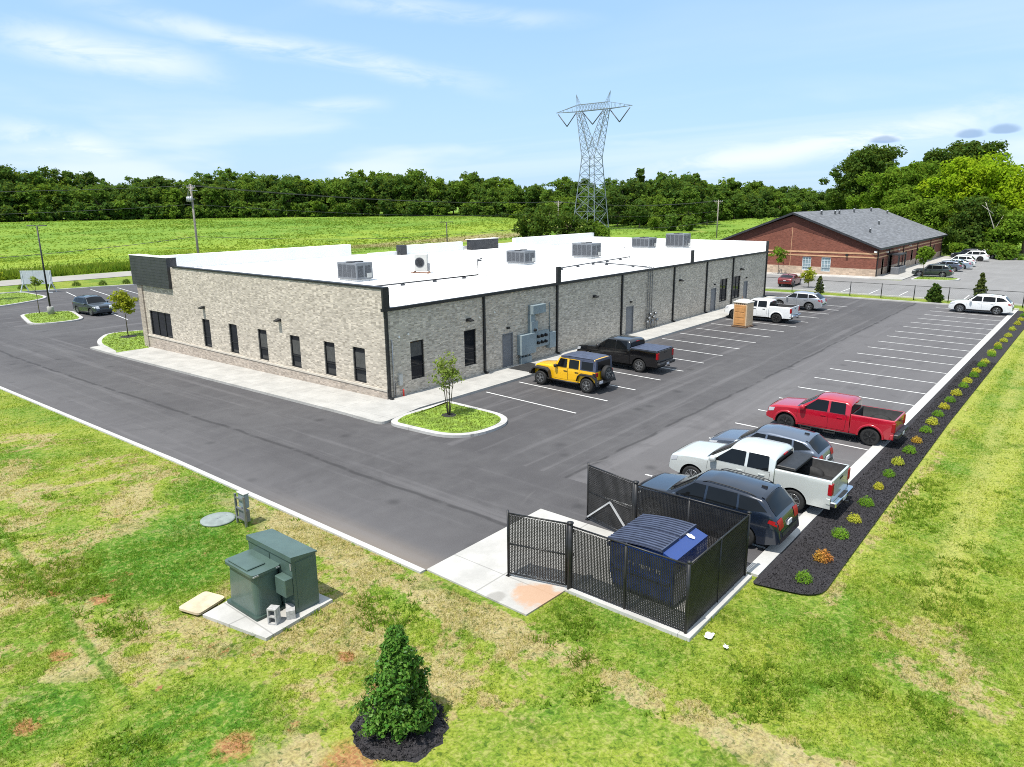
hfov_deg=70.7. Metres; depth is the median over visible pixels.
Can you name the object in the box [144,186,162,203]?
forest tree
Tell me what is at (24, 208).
forest bush
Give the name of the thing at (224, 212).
forest bush
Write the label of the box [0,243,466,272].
field weeds
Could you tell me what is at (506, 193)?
forest tree
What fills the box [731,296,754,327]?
portable toilet
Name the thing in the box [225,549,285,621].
transformer
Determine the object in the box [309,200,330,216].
forest bush
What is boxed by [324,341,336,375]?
window
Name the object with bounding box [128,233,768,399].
commercial building
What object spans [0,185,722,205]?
power line
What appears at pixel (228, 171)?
forest tree
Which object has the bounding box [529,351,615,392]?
off road suv
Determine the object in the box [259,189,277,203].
forest tree
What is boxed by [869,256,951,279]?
sidewalk
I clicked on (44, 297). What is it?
kerb
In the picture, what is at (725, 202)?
forest bush
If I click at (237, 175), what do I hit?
forest tree
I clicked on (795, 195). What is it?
forest tree
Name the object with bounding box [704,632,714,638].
paper litter
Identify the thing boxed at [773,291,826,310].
parked suv
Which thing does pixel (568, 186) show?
forest tree
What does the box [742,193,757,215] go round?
forest tree
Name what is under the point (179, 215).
forest bush
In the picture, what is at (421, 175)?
forest tree
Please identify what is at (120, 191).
forest tree
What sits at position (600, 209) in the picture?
forest tree
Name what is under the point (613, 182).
forest tree
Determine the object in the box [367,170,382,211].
forest tree
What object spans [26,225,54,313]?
parking light
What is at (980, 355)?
mulch bed
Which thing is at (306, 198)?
forest tree
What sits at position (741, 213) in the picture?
forest bush
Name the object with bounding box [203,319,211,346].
window
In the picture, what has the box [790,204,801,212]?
forest bush
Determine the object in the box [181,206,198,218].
forest bush
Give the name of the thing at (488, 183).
forest tree
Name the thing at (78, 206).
forest bush
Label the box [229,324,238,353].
window
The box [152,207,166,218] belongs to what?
forest bush
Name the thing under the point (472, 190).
forest tree
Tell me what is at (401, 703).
holly tree
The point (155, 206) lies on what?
forest bush
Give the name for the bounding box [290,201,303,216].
forest bush
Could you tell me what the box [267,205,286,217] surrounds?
forest bush
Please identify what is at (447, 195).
forest tree
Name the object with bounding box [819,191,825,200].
forest tree
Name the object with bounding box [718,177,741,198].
forest tree
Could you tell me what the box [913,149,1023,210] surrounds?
broadleaf tree
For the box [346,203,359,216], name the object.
forest bush
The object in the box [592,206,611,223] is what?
forest bush
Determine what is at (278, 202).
forest bush
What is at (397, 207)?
forest bush
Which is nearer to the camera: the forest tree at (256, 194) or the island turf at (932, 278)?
the island turf at (932, 278)
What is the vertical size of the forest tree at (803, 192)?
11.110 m
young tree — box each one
[27,276,43,312]
[106,288,138,335]
[768,246,788,269]
[799,266,817,287]
[915,246,935,277]
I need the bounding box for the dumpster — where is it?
[606,514,707,605]
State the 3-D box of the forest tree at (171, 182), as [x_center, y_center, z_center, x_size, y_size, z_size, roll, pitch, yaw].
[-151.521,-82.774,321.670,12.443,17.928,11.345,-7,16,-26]
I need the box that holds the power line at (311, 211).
[18,204,714,215]
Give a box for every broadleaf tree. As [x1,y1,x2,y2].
[845,191,878,209]
[854,165,924,207]
[879,159,943,209]
[883,189,923,218]
[895,196,956,250]
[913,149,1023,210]
[913,174,977,243]
[916,147,953,167]
[938,194,1004,253]
[981,205,1023,253]
[994,164,1023,252]
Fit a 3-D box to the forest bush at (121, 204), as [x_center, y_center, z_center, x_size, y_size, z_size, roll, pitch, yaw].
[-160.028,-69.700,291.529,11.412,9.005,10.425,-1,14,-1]
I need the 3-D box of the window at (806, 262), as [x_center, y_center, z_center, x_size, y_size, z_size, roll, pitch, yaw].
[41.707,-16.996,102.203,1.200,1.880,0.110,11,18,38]
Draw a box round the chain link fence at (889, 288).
[770,277,1023,307]
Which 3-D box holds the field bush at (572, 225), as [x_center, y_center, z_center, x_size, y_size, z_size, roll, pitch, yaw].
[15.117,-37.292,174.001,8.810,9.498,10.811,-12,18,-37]
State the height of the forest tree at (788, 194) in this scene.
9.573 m
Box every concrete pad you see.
[203,594,332,640]
[427,509,684,627]
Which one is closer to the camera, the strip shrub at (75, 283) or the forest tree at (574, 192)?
the strip shrub at (75, 283)
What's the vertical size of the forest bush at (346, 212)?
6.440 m
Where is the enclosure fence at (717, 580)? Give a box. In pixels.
[567,480,751,641]
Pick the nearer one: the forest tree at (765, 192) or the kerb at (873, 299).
the kerb at (873, 299)
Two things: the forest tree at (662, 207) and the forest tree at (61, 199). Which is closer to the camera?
the forest tree at (662, 207)
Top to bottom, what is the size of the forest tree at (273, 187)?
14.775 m
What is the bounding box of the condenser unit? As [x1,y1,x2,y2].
[890,267,900,274]
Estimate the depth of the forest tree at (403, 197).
324.65 m
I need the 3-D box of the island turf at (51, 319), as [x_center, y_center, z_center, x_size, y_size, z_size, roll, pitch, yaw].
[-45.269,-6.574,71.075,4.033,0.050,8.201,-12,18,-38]
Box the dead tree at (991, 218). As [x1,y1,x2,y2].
[982,204,1003,241]
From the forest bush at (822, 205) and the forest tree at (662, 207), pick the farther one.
the forest bush at (822, 205)
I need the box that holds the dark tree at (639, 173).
[633,168,648,184]
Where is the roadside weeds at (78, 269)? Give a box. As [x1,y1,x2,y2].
[0,250,239,279]
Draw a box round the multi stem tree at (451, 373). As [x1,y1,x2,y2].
[427,351,464,414]
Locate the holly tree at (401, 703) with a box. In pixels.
[352,623,438,743]
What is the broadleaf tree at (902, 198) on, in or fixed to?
on the ground at (616, 731)
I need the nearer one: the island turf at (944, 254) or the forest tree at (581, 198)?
the island turf at (944, 254)
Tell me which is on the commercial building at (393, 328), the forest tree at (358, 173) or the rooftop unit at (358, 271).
the rooftop unit at (358, 271)
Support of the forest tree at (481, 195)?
on the ground at (616, 731)
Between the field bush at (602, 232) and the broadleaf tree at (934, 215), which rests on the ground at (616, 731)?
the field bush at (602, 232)
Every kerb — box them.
[0,284,136,293]
[0,292,46,306]
[0,386,424,573]
[20,311,82,324]
[97,330,138,345]
[391,401,506,437]
[746,310,1017,576]
[765,287,1023,305]
[765,291,1018,310]
[910,276,960,280]
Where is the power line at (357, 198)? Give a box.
[12,185,708,205]
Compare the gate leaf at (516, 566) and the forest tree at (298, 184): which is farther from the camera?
the forest tree at (298, 184)
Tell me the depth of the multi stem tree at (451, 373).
34.73 m
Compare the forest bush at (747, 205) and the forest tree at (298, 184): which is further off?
the forest tree at (298, 184)
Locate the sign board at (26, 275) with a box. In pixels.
[20,270,56,292]
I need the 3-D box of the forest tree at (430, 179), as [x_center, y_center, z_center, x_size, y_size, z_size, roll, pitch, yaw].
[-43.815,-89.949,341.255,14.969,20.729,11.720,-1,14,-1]
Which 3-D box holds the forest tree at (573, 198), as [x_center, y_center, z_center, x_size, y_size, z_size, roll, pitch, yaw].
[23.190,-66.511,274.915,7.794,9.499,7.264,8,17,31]
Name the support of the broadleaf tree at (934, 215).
on the island turf at (944, 254)
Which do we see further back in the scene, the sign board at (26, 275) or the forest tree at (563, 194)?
the forest tree at (563, 194)
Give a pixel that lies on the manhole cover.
(217, 519)
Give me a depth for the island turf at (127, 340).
57.65 m
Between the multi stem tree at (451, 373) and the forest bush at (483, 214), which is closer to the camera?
the multi stem tree at (451, 373)
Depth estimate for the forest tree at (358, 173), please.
335.88 m
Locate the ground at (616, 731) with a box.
[0,207,1023,766]
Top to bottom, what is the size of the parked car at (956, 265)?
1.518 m
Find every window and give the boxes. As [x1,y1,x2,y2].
[150,310,172,337]
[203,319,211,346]
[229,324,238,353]
[258,329,268,360]
[290,335,301,367]
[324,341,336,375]
[353,347,366,382]
[410,339,423,378]
[464,329,475,365]
[719,278,726,301]
[732,276,739,298]
[802,257,810,269]
[821,257,830,271]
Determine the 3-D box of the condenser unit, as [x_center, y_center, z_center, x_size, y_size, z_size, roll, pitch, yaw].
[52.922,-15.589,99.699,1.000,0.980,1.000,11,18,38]
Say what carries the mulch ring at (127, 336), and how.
on the island turf at (127, 340)
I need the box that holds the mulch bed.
[753,311,1023,593]
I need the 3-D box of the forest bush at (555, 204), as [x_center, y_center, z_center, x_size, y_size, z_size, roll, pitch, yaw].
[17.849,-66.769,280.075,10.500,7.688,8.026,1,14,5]
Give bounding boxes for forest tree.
[0,164,26,186]
[0,171,32,219]
[0,181,20,208]
[0,181,27,220]
[0,192,21,209]
[12,184,50,214]
[18,170,53,191]
[31,165,68,185]
[33,183,58,205]
[40,184,77,219]
[44,177,73,187]
[60,170,81,187]
[65,189,89,207]
[75,171,104,189]
[81,185,113,216]
[83,184,110,192]
[92,180,111,193]
[101,191,117,212]
[107,184,127,198]
[116,182,131,193]
[116,193,131,200]
[124,175,152,186]
[126,183,149,207]
[127,182,149,202]
[138,175,166,201]
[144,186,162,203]
[159,184,169,193]
[160,187,184,206]
[162,197,184,210]
[163,178,182,188]
[174,176,201,204]
[179,188,198,217]
[189,182,218,204]
[193,171,229,185]
[198,186,222,212]
[199,177,225,203]
[207,184,225,217]
[213,167,235,208]
[222,180,241,200]
[222,190,245,209]
[226,175,252,208]
[230,171,266,182]
[237,181,259,205]
[244,184,263,202]
[247,171,270,195]
[247,178,267,203]
[257,174,278,188]
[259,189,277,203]
[267,184,279,200]
[269,175,295,215]
[276,178,301,216]
[279,181,308,206]
[292,181,310,200]
[294,178,321,200]
[300,190,317,202]
[309,181,327,202]
[319,180,346,208]
[325,177,346,189]
[327,178,349,208]
[341,181,365,215]
[345,168,370,186]
[347,177,369,213]
[363,187,376,215]
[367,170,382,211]
[367,176,386,215]
[377,177,398,210]
[381,172,401,179]
[390,173,415,214]
[392,189,413,214]
[405,168,429,199]
[408,170,432,194]
[413,184,433,201]
[427,176,447,200]
[438,185,455,213]
[447,180,461,214]
[450,179,472,207]
[450,181,460,211]
[458,172,481,207]
[460,171,483,186]
[466,182,480,201]
[473,186,489,206]
[478,178,496,193]
[486,186,500,215]
[492,177,516,189]
[497,183,515,201]
[499,187,515,200]
[502,186,523,204]
[518,185,532,212]
[522,185,543,209]
[539,189,559,205]
[545,176,572,193]
[549,196,565,207]
[555,190,569,197]
[563,181,579,196]
[563,196,580,206]
[569,187,586,205]
[571,178,595,188]
[577,192,587,208]
[582,187,597,201]
[586,189,609,223]
[599,177,622,189]
[602,185,619,202]
[602,191,631,225]
[606,185,630,203]
[616,178,646,204]
[625,189,646,204]
[629,197,654,227]
[632,182,658,196]
[640,194,655,210]
[647,171,676,197]
[651,194,674,223]
[656,177,686,206]
[673,174,691,183]
[673,181,696,205]
[675,186,701,223]
[682,171,702,200]
[691,183,707,203]
[697,196,720,224]
[701,180,720,201]
[708,183,729,195]
[711,191,730,209]
[716,184,732,199]
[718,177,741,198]
[727,179,750,195]
[727,193,745,218]
[733,190,749,196]
[738,187,751,196]
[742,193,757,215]
[743,193,764,217]
[745,180,760,193]
[752,180,763,190]
[756,185,772,198]
[758,188,773,205]
[766,191,785,204]
[773,186,790,195]
[776,192,791,198]
[786,192,802,204]
[792,187,812,201]
[793,187,804,201]
[804,190,821,200]
[805,192,818,203]
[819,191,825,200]
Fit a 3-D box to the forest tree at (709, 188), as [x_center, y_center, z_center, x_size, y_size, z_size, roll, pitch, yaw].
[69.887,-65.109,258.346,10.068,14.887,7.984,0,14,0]
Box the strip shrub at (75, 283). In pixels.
[72,281,80,285]
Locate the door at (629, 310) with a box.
[625,306,633,333]
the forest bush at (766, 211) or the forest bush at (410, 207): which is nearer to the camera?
the forest bush at (766, 211)
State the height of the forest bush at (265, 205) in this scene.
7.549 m
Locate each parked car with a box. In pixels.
[778,273,801,286]
[927,260,963,271]
[937,259,973,268]
[982,249,997,258]
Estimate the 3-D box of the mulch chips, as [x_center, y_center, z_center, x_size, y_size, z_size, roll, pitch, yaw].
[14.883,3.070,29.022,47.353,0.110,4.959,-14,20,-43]
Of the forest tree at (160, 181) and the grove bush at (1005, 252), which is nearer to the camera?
the grove bush at (1005, 252)
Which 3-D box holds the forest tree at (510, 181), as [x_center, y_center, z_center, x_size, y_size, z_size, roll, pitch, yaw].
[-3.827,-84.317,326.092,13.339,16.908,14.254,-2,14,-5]
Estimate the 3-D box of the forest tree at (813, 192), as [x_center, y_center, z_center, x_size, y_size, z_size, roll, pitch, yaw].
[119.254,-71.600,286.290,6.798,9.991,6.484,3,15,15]
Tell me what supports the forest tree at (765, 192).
on the ground at (616, 731)
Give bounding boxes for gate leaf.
[506,510,573,585]
[585,462,633,530]
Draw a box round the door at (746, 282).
[743,281,747,298]
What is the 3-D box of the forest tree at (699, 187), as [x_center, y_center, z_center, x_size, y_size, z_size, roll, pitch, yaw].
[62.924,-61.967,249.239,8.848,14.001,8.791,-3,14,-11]
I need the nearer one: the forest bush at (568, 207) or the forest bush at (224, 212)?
the forest bush at (568, 207)
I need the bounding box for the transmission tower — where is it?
[557,90,631,226]
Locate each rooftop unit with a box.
[337,260,372,281]
[506,249,535,264]
[572,242,600,258]
[632,237,656,247]
[665,233,690,247]
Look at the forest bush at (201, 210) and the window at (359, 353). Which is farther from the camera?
the forest bush at (201, 210)
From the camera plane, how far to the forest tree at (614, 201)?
240.83 m
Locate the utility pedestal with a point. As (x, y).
(243, 510)
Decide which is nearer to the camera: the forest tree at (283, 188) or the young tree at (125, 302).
the young tree at (125, 302)
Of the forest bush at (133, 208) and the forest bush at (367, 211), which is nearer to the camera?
the forest bush at (133, 208)
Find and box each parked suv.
[72,295,112,315]
[631,468,798,546]
[709,423,833,460]
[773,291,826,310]
[912,263,953,276]
[940,255,976,263]
[948,293,1013,314]
[950,248,981,256]
[958,250,989,260]
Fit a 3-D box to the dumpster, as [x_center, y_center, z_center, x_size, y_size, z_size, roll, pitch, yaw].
[3.961,4.737,19.745,2.030,1.610,1.990,11,18,38]
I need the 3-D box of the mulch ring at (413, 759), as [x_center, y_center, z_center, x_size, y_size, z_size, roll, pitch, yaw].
[-2.251,6.908,14.598,2.019,0.102,1.988,11,18,38]
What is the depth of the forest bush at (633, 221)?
246.92 m
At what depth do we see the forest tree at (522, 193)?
301.75 m
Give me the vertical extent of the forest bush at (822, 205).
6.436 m
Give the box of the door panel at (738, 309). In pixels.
[735,307,744,323]
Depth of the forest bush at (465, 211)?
318.17 m
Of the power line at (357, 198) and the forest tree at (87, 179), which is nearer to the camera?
the power line at (357, 198)
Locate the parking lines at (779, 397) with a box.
[67,288,999,548]
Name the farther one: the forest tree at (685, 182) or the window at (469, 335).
the forest tree at (685, 182)
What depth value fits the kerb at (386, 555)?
26.19 m
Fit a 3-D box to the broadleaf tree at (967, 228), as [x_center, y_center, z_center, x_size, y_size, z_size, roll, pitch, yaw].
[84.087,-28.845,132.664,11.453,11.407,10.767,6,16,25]
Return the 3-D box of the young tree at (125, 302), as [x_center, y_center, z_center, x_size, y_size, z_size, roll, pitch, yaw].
[-31.945,-5.815,59.434,2.195,4.028,2.035,0,14,3]
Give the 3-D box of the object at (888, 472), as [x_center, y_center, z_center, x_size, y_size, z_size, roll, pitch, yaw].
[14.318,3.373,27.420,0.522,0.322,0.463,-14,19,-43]
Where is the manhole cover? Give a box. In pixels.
[200,512,235,526]
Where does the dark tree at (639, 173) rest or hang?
on the ground at (616, 731)
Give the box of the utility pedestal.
[233,490,250,527]
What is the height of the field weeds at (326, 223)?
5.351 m
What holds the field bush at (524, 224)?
on the ground at (616, 731)
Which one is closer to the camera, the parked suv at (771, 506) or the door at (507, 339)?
the parked suv at (771, 506)
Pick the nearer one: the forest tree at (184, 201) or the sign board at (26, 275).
the sign board at (26, 275)
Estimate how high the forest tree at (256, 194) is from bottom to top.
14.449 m
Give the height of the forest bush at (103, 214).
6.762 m
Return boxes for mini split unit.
[411,254,430,273]
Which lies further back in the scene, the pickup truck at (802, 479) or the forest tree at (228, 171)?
the forest tree at (228, 171)
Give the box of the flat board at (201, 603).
[179,591,223,614]
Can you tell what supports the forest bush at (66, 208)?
on the ground at (616, 731)
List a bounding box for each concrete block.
[266,604,280,625]
[286,603,295,619]
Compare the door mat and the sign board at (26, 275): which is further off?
the sign board at (26, 275)
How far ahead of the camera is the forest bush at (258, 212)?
311.55 m
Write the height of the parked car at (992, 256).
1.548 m
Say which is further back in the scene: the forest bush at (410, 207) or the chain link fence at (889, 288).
the forest bush at (410, 207)
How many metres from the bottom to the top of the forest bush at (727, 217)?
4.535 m
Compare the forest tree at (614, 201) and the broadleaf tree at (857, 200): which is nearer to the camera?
the broadleaf tree at (857, 200)
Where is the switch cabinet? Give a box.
[246,529,318,613]
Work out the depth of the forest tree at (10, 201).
273.91 m
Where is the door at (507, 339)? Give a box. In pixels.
[502,332,512,366]
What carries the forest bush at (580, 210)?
on the ground at (616, 731)
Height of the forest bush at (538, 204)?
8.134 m
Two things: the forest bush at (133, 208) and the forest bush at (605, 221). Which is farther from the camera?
the forest bush at (133, 208)
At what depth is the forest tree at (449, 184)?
329.56 m
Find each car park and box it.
[0,285,1009,569]
[766,258,1023,303]
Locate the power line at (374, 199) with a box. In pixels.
[20,186,706,205]
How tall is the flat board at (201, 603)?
0.061 m
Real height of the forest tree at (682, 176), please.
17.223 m
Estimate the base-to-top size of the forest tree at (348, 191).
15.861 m
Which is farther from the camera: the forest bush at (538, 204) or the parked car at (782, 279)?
the forest bush at (538, 204)
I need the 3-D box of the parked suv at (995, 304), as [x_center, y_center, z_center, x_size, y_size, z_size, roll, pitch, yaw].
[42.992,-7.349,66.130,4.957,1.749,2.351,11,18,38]
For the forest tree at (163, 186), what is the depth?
308.24 m
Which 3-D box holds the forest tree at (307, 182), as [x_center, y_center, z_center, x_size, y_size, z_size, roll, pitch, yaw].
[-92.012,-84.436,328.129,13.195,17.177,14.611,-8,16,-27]
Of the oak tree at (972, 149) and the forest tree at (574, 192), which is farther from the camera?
the forest tree at (574, 192)
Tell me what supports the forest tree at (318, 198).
on the ground at (616, 731)
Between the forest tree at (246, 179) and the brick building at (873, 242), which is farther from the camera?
the forest tree at (246, 179)
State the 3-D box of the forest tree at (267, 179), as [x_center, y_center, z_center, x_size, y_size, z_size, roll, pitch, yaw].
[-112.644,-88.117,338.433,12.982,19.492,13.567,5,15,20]
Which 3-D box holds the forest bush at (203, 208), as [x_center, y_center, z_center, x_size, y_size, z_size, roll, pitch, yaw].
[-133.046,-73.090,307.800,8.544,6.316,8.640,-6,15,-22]
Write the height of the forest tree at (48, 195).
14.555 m
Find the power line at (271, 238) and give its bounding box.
[0,221,712,257]
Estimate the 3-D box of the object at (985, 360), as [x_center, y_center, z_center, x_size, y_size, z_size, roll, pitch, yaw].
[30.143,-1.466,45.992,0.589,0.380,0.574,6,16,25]
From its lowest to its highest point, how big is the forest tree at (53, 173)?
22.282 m
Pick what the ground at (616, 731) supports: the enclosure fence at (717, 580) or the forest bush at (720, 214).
the forest bush at (720, 214)
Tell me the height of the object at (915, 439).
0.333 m
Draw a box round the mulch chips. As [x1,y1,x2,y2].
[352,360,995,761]
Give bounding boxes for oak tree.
[818,168,865,210]
[834,144,907,205]
[942,139,1009,164]
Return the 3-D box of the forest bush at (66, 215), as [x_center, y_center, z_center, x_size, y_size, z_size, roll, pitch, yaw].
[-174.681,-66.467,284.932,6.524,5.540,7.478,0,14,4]
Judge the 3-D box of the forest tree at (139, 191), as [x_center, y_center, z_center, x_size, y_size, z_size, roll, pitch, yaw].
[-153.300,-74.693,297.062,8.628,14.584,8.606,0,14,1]
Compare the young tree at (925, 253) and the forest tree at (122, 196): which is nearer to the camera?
the young tree at (925, 253)
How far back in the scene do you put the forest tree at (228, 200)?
312.13 m
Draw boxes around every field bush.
[511,211,537,237]
[528,204,563,235]
[556,209,597,233]
[582,221,610,236]
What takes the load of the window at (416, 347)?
in the commercial building at (393, 328)
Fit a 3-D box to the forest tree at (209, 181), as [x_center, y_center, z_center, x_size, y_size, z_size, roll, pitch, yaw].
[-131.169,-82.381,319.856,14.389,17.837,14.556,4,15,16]
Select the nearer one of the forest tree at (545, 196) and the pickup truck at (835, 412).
the pickup truck at (835, 412)
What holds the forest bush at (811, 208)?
on the ground at (616, 731)
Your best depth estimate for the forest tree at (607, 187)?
261.16 m
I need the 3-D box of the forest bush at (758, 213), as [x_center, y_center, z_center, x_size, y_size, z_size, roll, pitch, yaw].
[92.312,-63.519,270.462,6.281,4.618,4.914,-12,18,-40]
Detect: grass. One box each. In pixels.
[0,345,1023,447]
[0,426,1023,572]
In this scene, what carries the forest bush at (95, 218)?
on the ground at (616, 731)
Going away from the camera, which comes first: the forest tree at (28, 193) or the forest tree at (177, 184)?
the forest tree at (28, 193)
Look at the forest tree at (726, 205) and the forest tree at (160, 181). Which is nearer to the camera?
the forest tree at (726, 205)
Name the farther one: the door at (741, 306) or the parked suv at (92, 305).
the parked suv at (92, 305)
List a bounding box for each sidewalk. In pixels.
[90,296,774,423]
[767,272,871,278]
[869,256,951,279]
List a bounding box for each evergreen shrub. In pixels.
[814,275,823,292]
[924,283,944,302]
[973,272,988,295]
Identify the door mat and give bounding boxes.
[509,362,534,371]
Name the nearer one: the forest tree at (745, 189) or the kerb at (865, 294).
the kerb at (865, 294)
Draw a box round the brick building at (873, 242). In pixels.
[720,207,947,276]
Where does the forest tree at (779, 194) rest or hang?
on the ground at (616, 731)
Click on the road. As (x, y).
(69, 278)
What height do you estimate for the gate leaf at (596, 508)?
2.020 m
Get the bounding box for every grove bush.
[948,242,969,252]
[975,241,998,254]
[990,243,1023,259]
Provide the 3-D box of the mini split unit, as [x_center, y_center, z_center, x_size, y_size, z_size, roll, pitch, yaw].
[-6.744,-8.922,53.820,1.500,1.420,0.640,2,14,11]
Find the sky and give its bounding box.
[0,0,1023,192]
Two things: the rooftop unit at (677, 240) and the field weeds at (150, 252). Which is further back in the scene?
the field weeds at (150, 252)
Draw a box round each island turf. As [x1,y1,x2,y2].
[0,293,42,304]
[24,311,78,322]
[102,330,148,352]
[398,402,500,432]
[915,276,957,279]
[941,252,1023,257]
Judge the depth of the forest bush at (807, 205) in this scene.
278.48 m
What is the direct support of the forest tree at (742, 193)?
on the ground at (616, 731)
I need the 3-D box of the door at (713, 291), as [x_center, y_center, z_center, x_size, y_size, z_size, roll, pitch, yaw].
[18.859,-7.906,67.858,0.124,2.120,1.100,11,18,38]
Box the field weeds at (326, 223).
[0,212,776,255]
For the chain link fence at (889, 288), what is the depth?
76.88 m
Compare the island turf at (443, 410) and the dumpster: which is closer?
the dumpster
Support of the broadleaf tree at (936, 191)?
on the ground at (616, 731)
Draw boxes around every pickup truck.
[577,335,674,371]
[669,437,852,510]
[724,297,800,322]
[766,392,907,445]
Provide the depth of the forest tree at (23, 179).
285.12 m
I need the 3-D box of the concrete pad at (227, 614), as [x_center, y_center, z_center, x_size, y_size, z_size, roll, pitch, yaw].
[-6.295,5.899,18.951,2.400,0.200,2.384,8,16,29]
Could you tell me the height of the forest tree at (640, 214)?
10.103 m
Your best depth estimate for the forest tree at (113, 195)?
295.06 m
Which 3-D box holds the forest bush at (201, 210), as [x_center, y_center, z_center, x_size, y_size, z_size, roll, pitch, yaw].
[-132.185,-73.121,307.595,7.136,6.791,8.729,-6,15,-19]
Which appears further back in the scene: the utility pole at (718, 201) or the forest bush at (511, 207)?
the forest bush at (511, 207)
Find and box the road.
[0,254,359,285]
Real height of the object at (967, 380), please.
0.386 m
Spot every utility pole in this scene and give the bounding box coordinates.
[186,184,198,252]
[715,200,722,237]
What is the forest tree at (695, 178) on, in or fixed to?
on the ground at (616, 731)
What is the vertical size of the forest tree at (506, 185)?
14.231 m
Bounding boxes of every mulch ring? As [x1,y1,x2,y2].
[120,335,136,337]
[350,701,448,762]
[442,413,455,416]
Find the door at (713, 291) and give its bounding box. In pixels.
[710,288,715,310]
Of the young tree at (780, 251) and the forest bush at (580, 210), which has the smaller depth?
the young tree at (780, 251)
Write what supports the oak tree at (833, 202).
on the ground at (616, 731)
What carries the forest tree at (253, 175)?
on the ground at (616, 731)
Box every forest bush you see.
[0,206,22,221]
[1,211,19,221]
[13,200,47,220]
[19,206,32,220]
[31,206,52,220]
[34,209,52,220]
[45,202,62,219]
[56,209,73,218]
[58,204,81,220]
[67,206,83,219]
[68,201,104,220]
[82,205,110,219]
[86,206,108,219]
[99,200,127,219]
[106,200,130,219]
[110,200,136,218]
[124,201,144,219]
[134,201,156,219]
[143,202,163,218]
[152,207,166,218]
[157,204,165,218]
[158,202,180,218]
[175,206,185,218]
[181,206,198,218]
[194,204,206,217]
[194,205,206,217]
[200,202,217,217]
[203,208,220,217]
[218,208,229,217]
[226,200,247,217]
[239,201,256,217]
[247,205,264,217]
[252,201,276,216]
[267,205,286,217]
[270,200,291,216]
[279,203,288,216]
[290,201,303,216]
[294,202,312,216]
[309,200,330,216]
[313,203,334,216]
[329,201,346,215]
[331,203,349,216]
[338,207,348,215]
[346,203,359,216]
[348,199,364,216]
[360,203,374,215]
[372,206,380,215]
[373,198,396,216]
[391,203,405,215]
[401,200,418,215]
[416,198,433,215]
[416,202,431,215]
[432,205,450,214]
[433,199,456,214]
[460,206,470,214]
[467,199,482,214]
[470,208,482,215]
[479,207,494,216]
[483,206,498,216]
[489,201,508,216]
[496,201,507,216]
[504,202,525,217]
[523,207,532,213]
[533,201,545,216]
[545,202,563,218]
[561,199,584,220]
[571,208,585,219]
[580,202,593,221]
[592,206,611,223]
[620,203,632,223]
[624,210,645,224]
[643,210,657,225]
[647,216,664,229]
[658,212,681,230]
[667,208,683,224]
[678,215,698,230]
[680,212,696,222]
[693,201,718,223]
[714,199,732,219]
[714,207,728,220]
[720,210,733,219]
[731,207,746,218]
[739,207,752,217]
[744,196,766,217]
[744,201,752,213]
[750,208,764,218]
[762,203,769,216]
[762,205,770,216]
[766,208,779,217]
[768,197,796,216]
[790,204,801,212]
[791,202,810,211]
[796,202,816,211]
[815,200,830,210]
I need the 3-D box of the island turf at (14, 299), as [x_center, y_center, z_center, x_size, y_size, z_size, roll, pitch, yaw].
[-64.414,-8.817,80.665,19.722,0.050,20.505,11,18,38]
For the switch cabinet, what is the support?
on the concrete pad at (227, 614)

